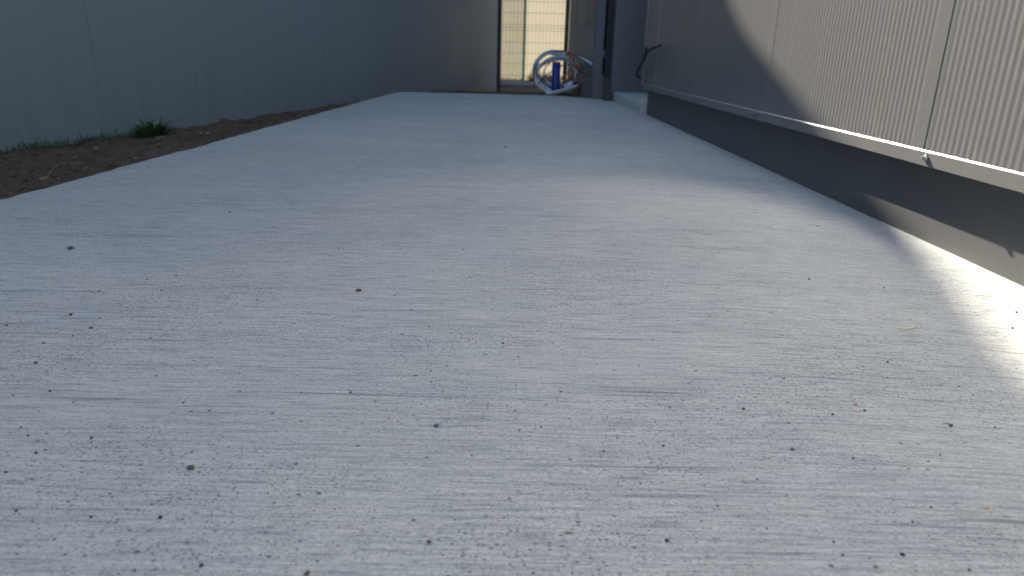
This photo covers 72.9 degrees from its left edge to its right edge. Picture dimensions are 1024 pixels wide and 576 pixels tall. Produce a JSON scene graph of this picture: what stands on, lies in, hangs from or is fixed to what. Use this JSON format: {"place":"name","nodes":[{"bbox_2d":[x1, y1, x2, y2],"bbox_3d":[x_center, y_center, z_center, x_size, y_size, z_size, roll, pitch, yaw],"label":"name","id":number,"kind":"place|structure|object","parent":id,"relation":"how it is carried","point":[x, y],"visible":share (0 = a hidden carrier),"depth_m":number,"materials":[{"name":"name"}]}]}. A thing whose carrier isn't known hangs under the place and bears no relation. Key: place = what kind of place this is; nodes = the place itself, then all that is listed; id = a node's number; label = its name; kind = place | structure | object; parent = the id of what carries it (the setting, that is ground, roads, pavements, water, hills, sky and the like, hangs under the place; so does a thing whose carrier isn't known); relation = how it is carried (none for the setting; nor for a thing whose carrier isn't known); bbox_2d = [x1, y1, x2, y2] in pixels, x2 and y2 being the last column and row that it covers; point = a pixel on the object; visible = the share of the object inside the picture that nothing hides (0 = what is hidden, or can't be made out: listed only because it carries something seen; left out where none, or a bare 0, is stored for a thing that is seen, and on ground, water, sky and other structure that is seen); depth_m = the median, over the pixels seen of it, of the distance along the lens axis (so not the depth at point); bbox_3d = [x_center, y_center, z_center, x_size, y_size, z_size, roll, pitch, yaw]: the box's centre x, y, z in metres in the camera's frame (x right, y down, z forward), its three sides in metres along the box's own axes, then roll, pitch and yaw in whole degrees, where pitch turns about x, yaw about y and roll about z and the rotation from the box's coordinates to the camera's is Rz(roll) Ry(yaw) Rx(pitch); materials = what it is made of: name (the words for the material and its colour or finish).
{"place":"outdoors","nodes":[
{"label":"outdoors","id":0,"kind":"place"},
{"bbox_2d":[0,86,582,199],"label":"ground","id":1,"kind":"structure","parent":0,"point":[22,172],"depth_m":3.27,"materials":[{"name":"brown soil"}]},
{"bbox_2d":[0,124,173,160],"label":"grass","id":2,"kind":"structure","parent":1,"relation":"on","point":[68,143],"depth_m":3.56,"materials":[{"name":"green plant"}]},
{"bbox_2d":[125,116,185,136],"bbox_3d":[-2.045,-0.918,3.949,0.292,0.120,0.285,15,23,34],"label":"weed","id":3,"kind":"object","parent":1,"relation":"on","point":[148,129],"visible":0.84,"depth_m":3.91,"materials":[{"name":"green plant"}]},
{"bbox_2d":[0,0,497,151],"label":"metal clad building","id":4,"kind":"structure","parent":1,"relation":"on","point":[73,70],"depth_m":4.52,"materials":[{"name":"grey metal"}]},
{"bbox_2d":[496,0,569,92],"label":"fence","id":5,"kind":"object","parent":1,"relation":"on","point":[500,30],"visible":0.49,"depth_m":9.43,"materials":[{"name":"metal"}]},
{"bbox_2d":[501,0,570,80],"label":"cream ribbed hall","id":6,"kind":"structure","parent":1,"relation":"on","point":[524,17],"depth_m":13.35,"materials":[{"name":"beige metal"}]},
{"bbox_2d":[551,62,560,93],"bbox_3d":[0.484,-2.259,7.682,0.098,0.472,0.096,1,19,0],"label":"blue duct","id":7,"kind":"object","parent":1,"relation":"on","point":[556,71],"visible":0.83,"depth_m":7.62,"materials":[{"name":"plastic"}]},
{"bbox_2d":[532,49,591,92],"bbox_3d":[0.493,-2.207,7.125,0.537,0.465,1.513,1,19,0],"label":"conduit coil","id":8,"kind":"object","parent":1,"relation":"on","point":[565,56],"visible":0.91,"depth_m":7.70,"materials":[{"name":"white plastic"}]},
{"bbox_2d":[545,84,579,94],"bbox_3d":[0.553,-2.143,7.482,0.504,0.116,0.069,-15,25,-40],"label":"loose conduit","id":9,"kind":"object","parent":1,"relation":"on","point":[566,89],"visible":1,"depth_m":7.44,"materials":[{"name":"white plastic"}]},
{"bbox_2d":[564,81,576,87],"bbox_3d":[0.646,-2.231,7.654,0.170,0.105,0.091,14,22,32],"label":"white fitting","id":10,"kind":"object","parent":1,"relation":"on","point":[569,83],"visible":0.82,"depth_m":7.63,"materials":[{"name":"plastic"}]},
{"bbox_2d":[572,82,579,93],"bbox_3d":[0.721,-2.235,7.746,0.084,0.132,0.135,1,19,0],"label":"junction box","id":11,"kind":"object","parent":1,"relation":"on","point":[575,90],"visible":0.77,"depth_m":7.69,"materials":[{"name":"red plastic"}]},
{"bbox_2d":[567,0,595,97],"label":"grey side wall","id":12,"kind":"structure","parent":1,"relation":"on","point":[581,27],"depth_m":7.52,"materials":[{"name":"metal"}]},
{"bbox_2d":[590,0,612,100],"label":"gate post","id":13,"kind":"object","parent":1,"relation":"on","point":[598,85],"visible":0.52,"depth_m":6.12,"materials":[{"name":"grey metal"}]},
{"bbox_2d":[602,0,1023,285],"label":"ribbed metal building","id":14,"kind":"structure","parent":1,"relation":"on","point":[863,106],"depth_m":1.79,"materials":[{"name":"grey metal"}]},
{"bbox_2d":[636,44,661,79],"bbox_3d":[0.859,-1.432,4.429,0.065,0.230,0.769,2,19,3],"label":"cable stub","id":15,"kind":"object","parent":14,"relation":"attached to","point":[646,52],"visible":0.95,"depth_m":4.45,"materials":[{"name":"black rubber"}]},
{"bbox_2d":[920,154,927,161],"bbox_3d":[0.882,-0.279,1.486,0.011,0.016,0.016,1,19,0],"label":"facade screw","id":16,"kind":"object","parent":14,"relation":"attached to","point":[924,158],"visible":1,"depth_m":1.48,"materials":[{"name":"silver metal"}]},
{"bbox_2d":[0,92,1023,575],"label":"concrete path","id":17,"kind":"structure","parent":0,"point":[664,318],"depth_m":0.84,"materials":[{"name":"grey concrete"}]},
{"bbox_2d":[186,465,193,469],"bbox_3d":[-0.286,0.159,0.616,0.007,0.003,0.006,1,19,0],"label":"pebble","id":18,"kind":"object","parent":17,"relation":"on","point":[189,467],"visible":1,"depth_m":0.61,"materials":[{"name":"grey stone"}]},
{"bbox_2d":[892,326,917,328],"bbox_3d":[0.574,0.058,1.010,0.044,0.003,0.009,-2,19,-11],"label":"straw","id":19,"kind":"object","parent":17,"relation":"on","point":[906,328],"visible":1,"depth_m":1.01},
{"bbox_2d":[501,80,561,87],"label":"pavement","id":20,"kind":"structure","parent":0,"point":[510,83],"depth_m":12.04,"materials":[{"name":"grey concrete"}]},
{"bbox_2d":[502,71,561,81],"bbox_3d":[0.363,-4.079,13.290,1.376,0.215,0.628,1,19,0],"label":"dry growth","id":21,"kind":"object","parent":20,"relation":"on","point":[532,78],"visible":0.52,"depth_m":13.21,"materials":[{"name":"beige plant"}]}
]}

